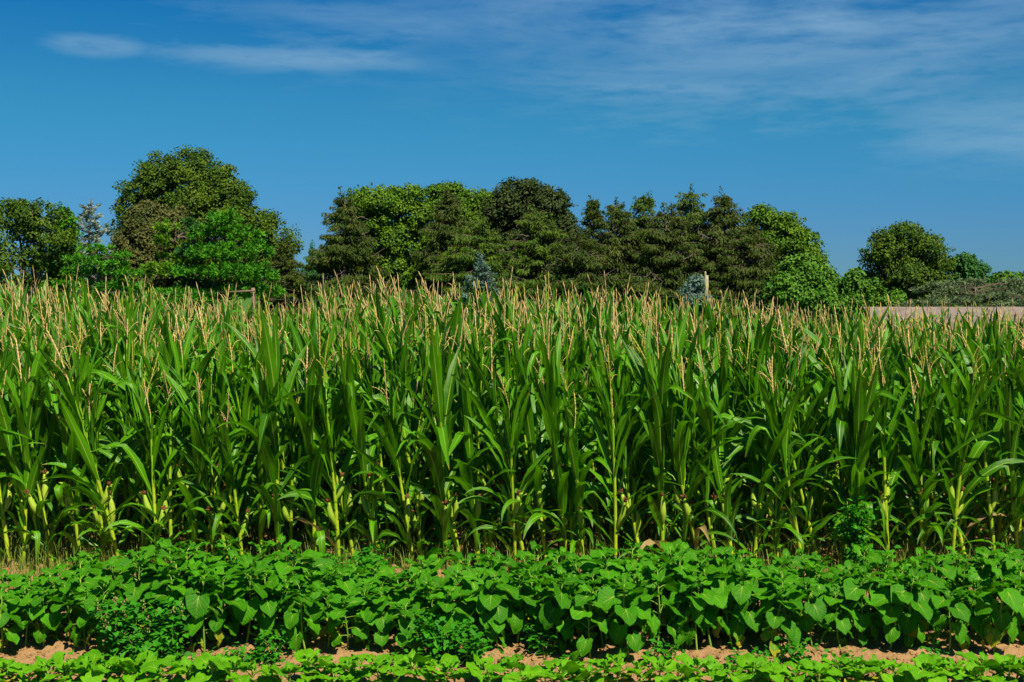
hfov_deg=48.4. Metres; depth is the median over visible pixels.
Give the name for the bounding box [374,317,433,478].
corn plant
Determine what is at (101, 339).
corn plant
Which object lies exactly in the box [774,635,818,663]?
weed plant
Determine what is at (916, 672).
sunflower plant
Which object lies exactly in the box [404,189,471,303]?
spruce tree
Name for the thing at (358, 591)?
sunflower plant
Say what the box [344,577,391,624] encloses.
sunflower plant
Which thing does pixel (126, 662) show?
sunflower plant
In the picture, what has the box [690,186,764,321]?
spruce tree
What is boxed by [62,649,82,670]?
weed plant
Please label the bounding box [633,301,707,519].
corn plant
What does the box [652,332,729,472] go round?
corn plant
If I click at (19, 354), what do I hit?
corn plant
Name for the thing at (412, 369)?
corn plant
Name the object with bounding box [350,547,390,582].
weed plant
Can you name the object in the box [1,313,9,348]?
corn plant
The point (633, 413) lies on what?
corn plant
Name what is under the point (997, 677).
sunflower plant
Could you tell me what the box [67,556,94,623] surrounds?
sunflower plant
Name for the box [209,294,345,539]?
corn plant
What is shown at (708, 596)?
sunflower plant
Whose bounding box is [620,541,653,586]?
sunflower plant
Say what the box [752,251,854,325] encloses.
shrub tree
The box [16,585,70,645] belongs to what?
sunflower plant
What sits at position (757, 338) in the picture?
corn plant
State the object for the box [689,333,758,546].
corn plant
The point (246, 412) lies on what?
corn plant
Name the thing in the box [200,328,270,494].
corn plant
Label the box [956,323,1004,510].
corn plant
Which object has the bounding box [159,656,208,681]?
sunflower plant
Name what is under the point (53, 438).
corn plant
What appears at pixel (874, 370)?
corn plant
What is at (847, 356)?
corn plant
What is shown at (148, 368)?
corn plant
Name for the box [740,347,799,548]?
corn plant
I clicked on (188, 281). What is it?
pine tree
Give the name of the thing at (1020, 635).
sunflower plant
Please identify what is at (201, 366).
corn plant
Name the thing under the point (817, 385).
corn plant
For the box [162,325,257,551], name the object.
corn plant
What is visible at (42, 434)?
corn plant
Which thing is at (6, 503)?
corn plant
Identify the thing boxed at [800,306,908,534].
corn plant
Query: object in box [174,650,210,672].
weed plant
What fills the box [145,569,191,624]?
sunflower plant
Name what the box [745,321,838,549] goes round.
corn plant
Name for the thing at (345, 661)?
sunflower plant
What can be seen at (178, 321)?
corn plant
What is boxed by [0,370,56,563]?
corn plant
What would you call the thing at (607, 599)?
sunflower plant
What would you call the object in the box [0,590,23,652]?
sunflower plant
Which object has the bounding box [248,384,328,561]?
corn plant
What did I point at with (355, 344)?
corn plant
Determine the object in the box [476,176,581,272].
maple tree
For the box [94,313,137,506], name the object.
corn plant
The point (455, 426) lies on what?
corn plant
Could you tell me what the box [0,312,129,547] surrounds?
corn plant
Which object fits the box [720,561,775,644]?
sunflower plant
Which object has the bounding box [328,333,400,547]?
corn plant
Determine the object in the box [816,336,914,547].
corn plant
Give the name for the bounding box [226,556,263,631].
sunflower plant
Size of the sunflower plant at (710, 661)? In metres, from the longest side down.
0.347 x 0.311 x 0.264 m
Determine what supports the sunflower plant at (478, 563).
on the ground at (878, 647)
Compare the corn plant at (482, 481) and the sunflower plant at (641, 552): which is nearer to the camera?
the sunflower plant at (641, 552)
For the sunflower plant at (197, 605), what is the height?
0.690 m
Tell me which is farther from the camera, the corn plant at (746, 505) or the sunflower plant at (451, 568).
the corn plant at (746, 505)
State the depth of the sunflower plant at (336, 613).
9.11 m
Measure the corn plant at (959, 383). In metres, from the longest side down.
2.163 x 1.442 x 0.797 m
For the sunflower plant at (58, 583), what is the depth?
9.25 m
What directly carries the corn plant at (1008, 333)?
on the ground at (878, 647)
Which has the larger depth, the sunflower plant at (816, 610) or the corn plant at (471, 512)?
the corn plant at (471, 512)
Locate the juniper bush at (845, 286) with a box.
[830,271,858,324]
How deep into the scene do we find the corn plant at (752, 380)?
13.14 m
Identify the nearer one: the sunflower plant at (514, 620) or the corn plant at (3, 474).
the sunflower plant at (514, 620)
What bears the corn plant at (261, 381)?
on the ground at (878, 647)
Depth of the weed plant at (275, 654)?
8.91 m
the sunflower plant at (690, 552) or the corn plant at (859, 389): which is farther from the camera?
the corn plant at (859, 389)
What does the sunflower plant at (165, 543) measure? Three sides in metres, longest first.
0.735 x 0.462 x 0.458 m
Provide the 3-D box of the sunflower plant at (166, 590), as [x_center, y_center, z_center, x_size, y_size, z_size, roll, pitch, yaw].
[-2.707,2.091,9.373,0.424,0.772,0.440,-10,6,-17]
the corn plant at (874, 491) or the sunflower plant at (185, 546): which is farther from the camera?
the corn plant at (874, 491)
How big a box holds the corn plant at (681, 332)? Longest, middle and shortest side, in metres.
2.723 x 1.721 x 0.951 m
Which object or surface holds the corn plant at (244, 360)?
on the ground at (878, 647)
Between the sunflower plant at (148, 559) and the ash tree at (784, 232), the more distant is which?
the ash tree at (784, 232)
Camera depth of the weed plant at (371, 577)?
10.51 m
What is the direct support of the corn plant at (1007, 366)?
on the ground at (878, 647)
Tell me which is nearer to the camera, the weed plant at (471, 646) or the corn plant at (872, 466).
the weed plant at (471, 646)
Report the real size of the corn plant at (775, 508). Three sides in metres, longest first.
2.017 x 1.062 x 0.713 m
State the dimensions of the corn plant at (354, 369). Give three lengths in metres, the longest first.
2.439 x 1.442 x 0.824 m
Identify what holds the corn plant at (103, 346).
on the ground at (878, 647)
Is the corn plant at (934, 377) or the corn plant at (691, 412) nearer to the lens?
the corn plant at (691, 412)
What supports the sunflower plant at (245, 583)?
on the ground at (878, 647)
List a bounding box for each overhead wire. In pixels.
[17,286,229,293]
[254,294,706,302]
[708,294,851,316]
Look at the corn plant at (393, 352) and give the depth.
14.06 m
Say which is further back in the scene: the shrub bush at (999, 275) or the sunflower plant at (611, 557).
the shrub bush at (999, 275)
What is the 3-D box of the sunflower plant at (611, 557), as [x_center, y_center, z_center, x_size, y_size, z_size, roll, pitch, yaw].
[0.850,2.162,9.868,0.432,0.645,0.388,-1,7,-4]
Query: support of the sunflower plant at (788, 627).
on the ground at (878, 647)
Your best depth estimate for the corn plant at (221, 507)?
11.68 m
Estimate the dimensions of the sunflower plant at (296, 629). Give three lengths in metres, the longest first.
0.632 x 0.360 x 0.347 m
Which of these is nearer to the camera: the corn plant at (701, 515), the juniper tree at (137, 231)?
the corn plant at (701, 515)
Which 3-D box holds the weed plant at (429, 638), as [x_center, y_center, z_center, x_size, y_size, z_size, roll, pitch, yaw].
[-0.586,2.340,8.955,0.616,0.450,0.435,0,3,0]
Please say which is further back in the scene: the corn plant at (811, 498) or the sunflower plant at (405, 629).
the corn plant at (811, 498)
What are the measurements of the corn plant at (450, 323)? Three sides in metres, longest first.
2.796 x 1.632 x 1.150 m
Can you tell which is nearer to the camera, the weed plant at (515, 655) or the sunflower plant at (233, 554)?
the weed plant at (515, 655)
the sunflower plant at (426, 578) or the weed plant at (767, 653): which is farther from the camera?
the sunflower plant at (426, 578)
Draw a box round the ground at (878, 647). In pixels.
[0,279,1023,681]
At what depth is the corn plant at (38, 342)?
13.16 m
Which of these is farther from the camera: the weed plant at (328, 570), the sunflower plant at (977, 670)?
the weed plant at (328, 570)
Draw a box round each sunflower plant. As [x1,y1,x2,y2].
[0,569,18,593]
[0,582,23,639]
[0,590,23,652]
[0,659,30,681]
[0,666,16,681]
[2,573,30,626]
[6,584,49,644]
[6,660,49,681]
[8,570,49,634]
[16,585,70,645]
[23,651,72,681]
[24,576,54,622]
[30,565,71,631]
[39,556,72,623]
[40,658,88,681]
[45,575,88,641]
[55,655,105,681]
[59,556,101,628]
[59,569,104,631]
[63,587,113,649]
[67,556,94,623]
[72,576,123,654]
[74,649,121,681]
[76,549,116,619]
[78,556,109,586]
[90,556,137,617]
[92,655,133,678]
[99,550,142,602]
[107,658,146,681]
[109,651,156,681]
[113,547,161,631]
[115,545,155,616]
[134,649,176,681]
[135,537,179,619]
[136,659,186,681]
[140,537,184,579]
[141,548,182,624]
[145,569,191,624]
[154,549,203,636]
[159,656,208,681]
[161,542,212,620]
[171,540,209,613]
[171,560,225,647]
[177,558,224,631]
[178,664,205,680]
[179,567,227,652]
[191,652,240,681]
[201,576,247,648]
[204,543,231,619]
[206,657,249,681]
[207,549,255,626]
[208,655,256,681]
[213,537,248,598]
[225,556,288,642]
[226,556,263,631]
[226,659,281,681]
[236,570,291,645]
[237,558,273,630]
[248,541,274,564]
[252,534,301,617]
[253,558,287,635]
[257,664,285,681]
[267,573,307,645]
[270,543,324,629]
[270,661,304,681]
[280,577,322,651]
[281,648,333,681]
[286,564,336,630]
[287,557,337,608]
[287,558,320,601]
[298,654,349,681]
[306,585,345,647]
[312,666,354,681]
[317,564,346,621]
[318,594,368,649]
[320,567,353,588]
[322,568,358,628]
[326,656,369,681]
[339,564,369,626]
[339,582,383,645]
[342,653,381,681]
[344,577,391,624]
[354,562,394,592]
[354,654,400,681]
[361,587,401,649]
[369,578,401,625]
[372,660,417,681]
[377,566,403,607]
[380,572,420,631]
[385,597,428,655]
[391,648,438,681]
[395,558,424,617]
[395,568,433,620]
[400,659,446,681]
[403,571,441,631]
[404,555,440,614]
[412,584,445,626]
[417,660,471,681]
[423,539,470,588]
[427,585,472,652]
[430,653,476,681]
[431,562,480,637]
[444,553,477,626]
[453,565,486,633]
[466,547,508,594]
[466,653,503,681]
[467,666,504,681]
[470,577,517,649]
[471,553,508,612]
[474,554,505,595]
[476,566,519,648]
[482,551,521,629]
[486,655,531,681]
[493,569,538,643]
[504,670,546,681]
[506,550,543,611]
[508,563,541,627]
[510,568,553,641]
[514,541,557,595]
[517,563,558,624]
[522,665,564,681]
[536,565,594,653]
[537,546,579,595]
[537,551,578,629]
[542,658,584,681]
[550,551,600,606]
[551,573,587,648]
[553,649,592,681]
[566,583,607,657]
[567,663,611,681]
[573,567,621,644]
[578,549,627,636]
[580,543,624,616]
[586,659,621,681]
[587,652,644,681]
[589,558,625,630]
[596,572,652,657]
[600,555,629,617]
[614,570,659,647]
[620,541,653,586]
[621,554,655,609]
[621,659,665,681]
[625,545,658,611]
[632,559,684,644]
[633,550,680,633]
[636,655,681,681]
[649,542,695,625]
[653,539,697,622]
[655,549,703,627]
[661,661,700,681]
[664,542,715,573]
[667,574,706,648]
[673,575,715,650]
[674,653,721,681]
[683,556,732,647]
[690,557,754,647]
[692,544,717,578]
[695,572,736,637]
[696,664,731,681]
[697,546,747,629]
[712,660,754,681]
[720,549,761,633]
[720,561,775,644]
[735,652,782,681]
[737,556,776,633]
[741,546,775,609]
[746,657,787,681]
[754,572,808,646]
[755,583,803,656]
[757,564,804,631]
[762,657,800,681]
[763,556,798,612]
[768,548,806,618]
[780,660,816,681]
[782,547,821,603]
[788,577,832,646]
[790,558,827,618]
[798,659,842,681]
[798,661,835,681]
[802,565,835,630]
[804,552,843,620]
[810,583,857,648]
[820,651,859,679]
[826,560,868,635]
[830,563,858,611]
[838,659,884,681]
[841,565,886,645]
[841,656,881,681]
[842,543,882,610]
[852,560,890,636]
[857,653,897,681]
[868,549,904,596]
[870,571,915,648]
[870,658,907,681]
[876,559,923,603]
[877,566,921,635]
[890,568,937,647]
[894,569,939,644]
[894,654,946,681]
[897,547,942,590]
[900,665,956,681]
[904,556,946,631]
[910,550,962,632]
[918,657,962,681]
[920,555,947,612]
[924,579,970,651]
[931,545,971,619]
[932,655,977,681]
[939,562,977,625]
[945,552,968,617]
[949,575,992,648]
[956,651,1009,681]
[957,660,995,681]
[959,555,1000,627]
[972,546,1009,625]
[974,565,1023,651]
[975,556,1005,628]
[979,653,1023,681]
[986,542,1023,598]
[990,575,1023,645]
[994,654,1023,680]
[998,563,1023,643]
[1001,551,1023,626]
[1010,656,1023,672]
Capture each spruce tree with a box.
[245,233,311,324]
[289,240,325,302]
[296,186,392,320]
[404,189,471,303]
[417,211,533,319]
[498,205,582,311]
[534,220,629,317]
[576,195,608,253]
[588,197,641,304]
[617,191,662,303]
[618,202,720,317]
[674,183,716,293]
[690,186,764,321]
[708,212,791,324]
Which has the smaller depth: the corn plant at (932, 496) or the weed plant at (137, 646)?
the weed plant at (137, 646)
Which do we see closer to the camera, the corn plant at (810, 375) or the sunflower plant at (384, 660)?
the sunflower plant at (384, 660)
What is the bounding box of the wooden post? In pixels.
[704,271,707,308]
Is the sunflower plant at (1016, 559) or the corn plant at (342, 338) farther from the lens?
the corn plant at (342, 338)
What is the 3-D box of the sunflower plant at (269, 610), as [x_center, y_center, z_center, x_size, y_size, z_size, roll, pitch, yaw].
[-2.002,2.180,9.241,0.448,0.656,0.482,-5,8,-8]
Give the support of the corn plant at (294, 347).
on the ground at (878, 647)
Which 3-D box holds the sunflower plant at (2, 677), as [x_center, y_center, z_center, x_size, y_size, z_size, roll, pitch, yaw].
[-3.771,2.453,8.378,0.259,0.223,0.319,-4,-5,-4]
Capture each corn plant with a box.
[0,303,14,507]
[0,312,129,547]
[0,324,29,533]
[0,333,39,520]
[0,334,103,567]
[0,337,68,549]
[0,356,51,566]
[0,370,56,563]
[0,382,17,525]
[0,413,43,538]
[0,414,21,525]
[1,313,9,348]
[1,325,60,507]
[4,367,51,567]
[6,308,54,345]
[6,369,22,520]
[7,323,101,534]
[7,325,64,513]
[9,316,87,533]
[10,305,88,529]
[11,289,65,356]
[11,306,117,501]
[11,347,102,550]
[18,324,59,528]
[25,310,78,376]
[29,329,163,558]
[37,315,74,340]
[37,332,66,479]
[37,332,162,552]
[41,352,103,560]
[42,376,166,560]
[47,325,117,549]
[54,324,114,503]
[57,336,121,523]
[60,357,107,514]
[61,312,120,517]
[62,296,153,520]
[68,321,119,506]
[72,310,124,489]
[78,340,182,533]
[88,295,147,528]
[88,303,159,515]
[90,353,194,546]
[91,378,210,554]
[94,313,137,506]
[96,323,189,551]
[99,319,190,526]
[107,338,179,530]
[116,341,184,541]
[117,314,228,544]
[118,370,237,563]
[119,300,197,523]
[129,338,185,547]
[134,315,179,461]
[135,325,154,353]
[139,320,192,508]
[145,332,205,521]
[146,311,213,536]
[151,305,223,402]
[151,312,207,475]
[152,316,242,406]
[155,370,252,554]
[160,372,267,557]
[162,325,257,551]
[174,313,224,489]
[175,306,241,532]
[176,397,249,551]
[182,332,239,546]
[186,392,270,553]
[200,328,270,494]
[201,332,302,538]
[201,339,248,523]
[202,318,302,533]
[208,305,326,550]
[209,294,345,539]
[221,333,249,507]
[222,320,284,546]
[226,331,249,402]
[232,322,261,458]
[236,353,319,535]
[237,360,312,557]
[240,323,339,469]
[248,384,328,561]
[258,335,398,562]
[269,311,357,535]
[276,346,352,554]
[279,355,403,564]
[280,328,341,475]
[280,359,304,533]
[281,362,302,529]
[283,344,385,496]
[285,310,375,549]
[287,327,365,549]
[289,316,333,486]
[297,320,368,550]
[301,298,357,517]
[304,311,388,465]
[320,329,389,490]
[320,337,435,551]
[321,309,374,487]
[324,337,398,549]
[325,333,377,506]
[326,339,425,532]
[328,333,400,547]
[329,325,351,348]
[332,340,394,560]
[333,308,435,545]
[335,336,393,530]
[336,322,387,459]
[338,332,399,495]
[342,315,389,487]
[345,314,475,532]
[348,358,453,564]
[354,304,478,549]
[367,381,469,563]
[374,309,429,475]
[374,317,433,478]
[375,335,430,521]
[377,323,426,498]
[378,314,476,569]
[383,322,442,496]
[384,330,464,518]
[385,344,430,532]
[388,310,433,482]
[393,320,480,533]
[396,315,494,538]
[396,379,504,562]
[411,301,536,549]
[411,326,486,518]
[415,298,463,340]
[424,384,525,555]
[425,325,467,549]
[426,338,575,562]
[427,292,462,354]
[429,322,530,532]
[432,317,498,525]
[441,307,468,535]
[444,356,515,561]
[448,302,488,507]
[449,306,497,442]
[449,328,522,549]
[454,323,524,502]
[464,311,503,505]
[464,370,565,565]
[467,324,508,534]
[473,307,584,543]
[474,298,556,519]
[475,315,596,530]
[475,341,558,549]
[477,332,514,486]
[485,305,522,521]
[501,320,551,565]
[506,320,607,560]
[510,338,599,550]
[514,324,553,536]
[515,357,601,546]
[528,322,585,502]
[529,302,603,522]
[536,362,595,565]
[539,327,602,500]
[540,314,556,518]
[548,354,618,549]
[548,390,611,556]
[555,313,600,514]
[560,331,618,532]
[560,339,682,557]
[572,385,671,552]
[577,328,644,543]
[578,332,602,485]
[580,290,674,550]
[581,298,646,535]
[592,394,643,534]
[597,343,671,546]
[599,321,645,502]
[600,310,693,541]
[604,331,692,537]
[616,324,672,503]
[618,333,714,559]
[619,334,737,562]
[626,318,688,485]
[629,355,734,548]
[632,306,723,482]
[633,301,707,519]
[633,349,713,537]
[634,322,767,558]
[634,327,738,534]
[643,353,726,534]
[645,354,739,547]
[647,323,703,443]
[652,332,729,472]
[664,313,755,514]
[674,319,743,454]
[685,351,759,536]
[686,345,754,553]
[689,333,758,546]
[693,319,749,520]
[694,338,763,532]
[699,353,821,557]
[701,331,822,545]
[721,377,850,563]
[722,380,826,556]
[725,355,857,566]
[730,298,779,415]
[730,343,809,551]
[730,347,796,534]
[731,318,809,535]
[736,308,800,531]
[738,329,778,519]
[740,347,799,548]
[742,309,828,529]
[742,323,806,522]
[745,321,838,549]
[754,368,839,551]
[766,311,805,365]
[781,334,839,545]
[783,337,834,490]
[796,338,847,535]
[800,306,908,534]
[804,330,845,516]
[804,339,905,565]
[805,353,880,558]
[809,348,951,564]
[812,351,890,549]
[813,338,907,542]
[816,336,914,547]
[830,329,894,494]
[830,335,902,512]
[842,319,906,549]
[845,345,891,512]
[847,327,922,524]
[849,332,945,535]
[867,357,949,551]
[868,370,999,553]
[870,327,953,537]
[885,345,1012,563]
[886,317,942,466]
[886,367,952,554]
[889,365,976,536]
[890,340,977,551]
[896,346,1023,563]
[897,330,940,516]
[901,335,979,535]
[905,335,1023,551]
[922,336,1023,554]
[929,326,985,518]
[932,347,1009,522]
[933,364,1020,546]
[936,315,986,514]
[942,327,1006,464]
[943,308,1006,531]
[945,358,987,534]
[947,363,1023,545]
[948,316,1023,548]
[955,310,1019,530]
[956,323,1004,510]
[961,356,1023,541]
[975,319,1020,495]
[983,355,1023,554]
[984,339,1023,425]
[987,386,1023,501]
[1000,357,1023,520]
[1002,352,1023,523]
[1008,316,1023,366]
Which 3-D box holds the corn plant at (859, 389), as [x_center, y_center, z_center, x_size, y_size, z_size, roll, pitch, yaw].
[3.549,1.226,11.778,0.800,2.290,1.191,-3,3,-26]
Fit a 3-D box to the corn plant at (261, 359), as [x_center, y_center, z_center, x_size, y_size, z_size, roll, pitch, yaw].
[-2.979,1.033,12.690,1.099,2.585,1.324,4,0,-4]
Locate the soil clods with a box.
[0,600,1023,681]
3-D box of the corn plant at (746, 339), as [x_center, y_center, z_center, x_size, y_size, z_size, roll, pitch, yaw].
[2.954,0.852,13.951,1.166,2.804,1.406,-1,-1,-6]
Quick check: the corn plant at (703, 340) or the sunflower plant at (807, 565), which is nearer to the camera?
the sunflower plant at (807, 565)
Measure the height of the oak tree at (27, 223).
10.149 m
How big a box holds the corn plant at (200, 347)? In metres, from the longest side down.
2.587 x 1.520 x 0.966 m
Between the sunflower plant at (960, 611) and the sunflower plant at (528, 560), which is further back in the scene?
the sunflower plant at (528, 560)
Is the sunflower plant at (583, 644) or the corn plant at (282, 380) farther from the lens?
the corn plant at (282, 380)
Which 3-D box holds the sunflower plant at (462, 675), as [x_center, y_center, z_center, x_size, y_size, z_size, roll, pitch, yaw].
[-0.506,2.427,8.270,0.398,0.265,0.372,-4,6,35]
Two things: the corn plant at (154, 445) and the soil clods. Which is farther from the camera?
the corn plant at (154, 445)
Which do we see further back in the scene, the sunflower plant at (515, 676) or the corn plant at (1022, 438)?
the corn plant at (1022, 438)
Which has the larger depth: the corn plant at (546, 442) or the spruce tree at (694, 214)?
the spruce tree at (694, 214)
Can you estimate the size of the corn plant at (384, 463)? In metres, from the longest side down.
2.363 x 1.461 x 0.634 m
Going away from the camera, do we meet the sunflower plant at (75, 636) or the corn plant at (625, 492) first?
the sunflower plant at (75, 636)
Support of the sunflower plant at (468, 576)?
on the ground at (878, 647)
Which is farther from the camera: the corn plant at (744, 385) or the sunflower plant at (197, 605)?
the corn plant at (744, 385)
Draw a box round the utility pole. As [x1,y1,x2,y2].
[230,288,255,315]
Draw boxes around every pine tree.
[49,242,146,304]
[96,216,225,316]
[131,219,205,311]
[137,207,285,314]
[945,251,992,306]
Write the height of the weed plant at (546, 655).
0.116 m
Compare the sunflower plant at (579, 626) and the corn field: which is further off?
the corn field
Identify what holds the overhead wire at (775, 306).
attached to the wooden post
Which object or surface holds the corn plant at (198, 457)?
on the ground at (878, 647)
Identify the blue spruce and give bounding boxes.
[457,250,500,318]
[677,274,712,316]
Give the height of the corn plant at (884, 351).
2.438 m
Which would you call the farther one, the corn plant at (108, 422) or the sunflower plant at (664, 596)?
the corn plant at (108, 422)
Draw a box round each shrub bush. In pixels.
[825,271,843,326]
[838,266,907,314]
[978,270,1023,291]
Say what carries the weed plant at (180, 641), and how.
on the ground at (878, 647)
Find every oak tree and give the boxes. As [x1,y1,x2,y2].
[0,196,78,300]
[103,143,304,313]
[857,219,965,306]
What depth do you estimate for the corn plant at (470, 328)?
13.97 m
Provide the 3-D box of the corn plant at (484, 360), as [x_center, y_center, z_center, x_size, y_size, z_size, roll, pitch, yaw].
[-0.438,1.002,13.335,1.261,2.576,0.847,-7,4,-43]
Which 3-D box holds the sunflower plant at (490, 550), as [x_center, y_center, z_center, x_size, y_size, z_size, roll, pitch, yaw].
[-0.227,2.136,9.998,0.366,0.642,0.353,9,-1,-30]
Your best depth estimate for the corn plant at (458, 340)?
13.16 m
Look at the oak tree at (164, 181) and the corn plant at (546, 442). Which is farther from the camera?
the oak tree at (164, 181)
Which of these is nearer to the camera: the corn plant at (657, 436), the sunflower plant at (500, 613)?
the sunflower plant at (500, 613)
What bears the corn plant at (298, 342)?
on the ground at (878, 647)
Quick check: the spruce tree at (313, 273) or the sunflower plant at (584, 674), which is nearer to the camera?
the sunflower plant at (584, 674)
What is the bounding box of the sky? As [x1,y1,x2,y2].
[0,0,1023,278]
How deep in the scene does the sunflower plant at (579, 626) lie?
9.19 m
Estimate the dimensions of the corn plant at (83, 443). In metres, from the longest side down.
2.612 x 1.346 x 1.117 m
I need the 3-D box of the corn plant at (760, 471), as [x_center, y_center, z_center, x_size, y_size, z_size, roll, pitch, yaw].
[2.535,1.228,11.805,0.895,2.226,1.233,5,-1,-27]
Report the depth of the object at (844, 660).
8.33 m
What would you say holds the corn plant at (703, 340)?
on the ground at (878, 647)
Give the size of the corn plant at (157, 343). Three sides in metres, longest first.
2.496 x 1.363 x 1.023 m
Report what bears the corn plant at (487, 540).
on the ground at (878, 647)
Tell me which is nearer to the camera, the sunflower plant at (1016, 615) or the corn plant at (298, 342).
the sunflower plant at (1016, 615)
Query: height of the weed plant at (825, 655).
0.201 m
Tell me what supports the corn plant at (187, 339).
on the ground at (878, 647)
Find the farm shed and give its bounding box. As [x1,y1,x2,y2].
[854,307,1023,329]
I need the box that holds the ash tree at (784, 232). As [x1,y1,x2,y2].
[738,201,836,272]
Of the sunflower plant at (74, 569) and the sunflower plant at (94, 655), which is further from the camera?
the sunflower plant at (74, 569)
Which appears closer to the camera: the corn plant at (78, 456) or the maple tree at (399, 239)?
the corn plant at (78, 456)
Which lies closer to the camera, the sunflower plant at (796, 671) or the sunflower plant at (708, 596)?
the sunflower plant at (796, 671)
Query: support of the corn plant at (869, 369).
on the ground at (878, 647)
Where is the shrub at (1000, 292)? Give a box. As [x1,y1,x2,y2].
[892,276,1023,306]
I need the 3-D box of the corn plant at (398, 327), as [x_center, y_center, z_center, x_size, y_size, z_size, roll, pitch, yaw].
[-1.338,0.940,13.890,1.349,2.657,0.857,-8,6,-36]
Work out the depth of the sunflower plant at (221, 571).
9.85 m
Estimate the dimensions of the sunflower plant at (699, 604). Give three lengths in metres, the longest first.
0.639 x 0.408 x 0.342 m
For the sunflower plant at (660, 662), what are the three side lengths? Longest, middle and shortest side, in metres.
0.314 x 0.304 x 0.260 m
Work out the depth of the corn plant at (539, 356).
13.78 m
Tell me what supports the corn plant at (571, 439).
on the ground at (878, 647)
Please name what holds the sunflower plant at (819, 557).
on the ground at (878, 647)
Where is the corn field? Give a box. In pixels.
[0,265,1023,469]
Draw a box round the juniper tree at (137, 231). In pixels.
[106,198,191,288]
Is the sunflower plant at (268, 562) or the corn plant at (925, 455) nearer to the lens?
the sunflower plant at (268, 562)
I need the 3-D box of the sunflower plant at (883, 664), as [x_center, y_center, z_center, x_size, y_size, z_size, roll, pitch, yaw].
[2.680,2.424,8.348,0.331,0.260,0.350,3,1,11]
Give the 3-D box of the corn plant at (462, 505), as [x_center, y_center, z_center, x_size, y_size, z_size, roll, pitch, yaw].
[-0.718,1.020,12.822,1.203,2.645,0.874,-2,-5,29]
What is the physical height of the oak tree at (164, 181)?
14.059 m
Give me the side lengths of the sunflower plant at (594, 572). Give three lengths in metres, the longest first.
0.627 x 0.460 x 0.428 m
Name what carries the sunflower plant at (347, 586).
on the ground at (878, 647)
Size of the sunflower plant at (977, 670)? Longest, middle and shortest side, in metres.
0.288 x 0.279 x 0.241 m
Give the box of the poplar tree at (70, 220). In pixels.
[45,201,85,293]
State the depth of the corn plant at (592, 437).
12.47 m
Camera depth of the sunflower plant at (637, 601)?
9.13 m
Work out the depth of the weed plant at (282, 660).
8.69 m
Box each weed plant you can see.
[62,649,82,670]
[85,591,163,657]
[104,653,123,661]
[112,629,185,659]
[134,597,192,659]
[153,637,189,661]
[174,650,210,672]
[210,641,248,659]
[235,646,269,662]
[249,640,269,662]
[251,625,290,664]
[259,649,276,665]
[274,655,294,674]
[299,554,345,578]
[325,552,350,575]
[338,565,381,595]
[350,539,399,567]
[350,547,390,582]
[354,551,372,575]
[391,649,411,668]
[399,611,475,662]
[439,619,501,663]
[498,648,527,664]
[519,616,561,654]
[545,653,586,662]
[642,632,684,668]
[723,642,745,669]
[752,644,770,658]
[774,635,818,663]
[822,648,862,678]
[829,496,880,573]
[829,647,867,664]
[860,545,901,584]
[919,641,948,657]
[966,547,1002,563]
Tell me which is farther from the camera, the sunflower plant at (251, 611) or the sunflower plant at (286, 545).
the sunflower plant at (286, 545)
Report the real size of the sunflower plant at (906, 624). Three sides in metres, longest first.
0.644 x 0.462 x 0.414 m
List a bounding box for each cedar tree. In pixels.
[75,198,116,293]
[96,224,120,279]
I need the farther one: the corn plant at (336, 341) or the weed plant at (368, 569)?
the corn plant at (336, 341)
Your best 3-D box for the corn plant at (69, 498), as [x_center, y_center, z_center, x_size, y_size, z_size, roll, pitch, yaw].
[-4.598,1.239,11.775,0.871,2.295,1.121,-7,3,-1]
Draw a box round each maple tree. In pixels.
[330,181,438,298]
[418,181,496,268]
[476,176,581,272]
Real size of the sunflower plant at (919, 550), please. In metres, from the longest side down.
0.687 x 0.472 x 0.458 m
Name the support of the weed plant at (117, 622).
on the ground at (878, 647)
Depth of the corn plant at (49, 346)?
14.12 m
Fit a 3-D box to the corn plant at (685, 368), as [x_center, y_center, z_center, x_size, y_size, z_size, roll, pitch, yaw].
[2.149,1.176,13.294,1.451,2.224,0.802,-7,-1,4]
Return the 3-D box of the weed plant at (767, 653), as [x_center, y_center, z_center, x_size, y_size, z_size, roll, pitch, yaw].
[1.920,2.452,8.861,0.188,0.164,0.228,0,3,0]
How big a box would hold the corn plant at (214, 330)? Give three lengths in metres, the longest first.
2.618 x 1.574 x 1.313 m
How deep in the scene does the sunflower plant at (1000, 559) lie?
9.64 m
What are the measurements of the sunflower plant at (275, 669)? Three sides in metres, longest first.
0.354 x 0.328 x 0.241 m
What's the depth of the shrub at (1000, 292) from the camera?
62.92 m
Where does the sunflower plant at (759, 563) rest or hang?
on the ground at (878, 647)
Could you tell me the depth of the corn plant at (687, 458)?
13.18 m
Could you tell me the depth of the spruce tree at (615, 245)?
64.13 m
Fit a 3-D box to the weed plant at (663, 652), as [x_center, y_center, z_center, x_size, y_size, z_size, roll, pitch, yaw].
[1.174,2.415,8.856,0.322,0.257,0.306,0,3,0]
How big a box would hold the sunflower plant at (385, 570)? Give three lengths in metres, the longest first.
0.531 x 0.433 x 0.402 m
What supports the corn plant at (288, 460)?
on the ground at (878, 647)
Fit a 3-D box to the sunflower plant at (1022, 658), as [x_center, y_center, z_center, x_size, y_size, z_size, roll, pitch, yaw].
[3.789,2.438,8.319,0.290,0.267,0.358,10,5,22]
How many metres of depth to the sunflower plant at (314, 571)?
9.49 m
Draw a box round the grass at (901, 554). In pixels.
[0,471,1023,604]

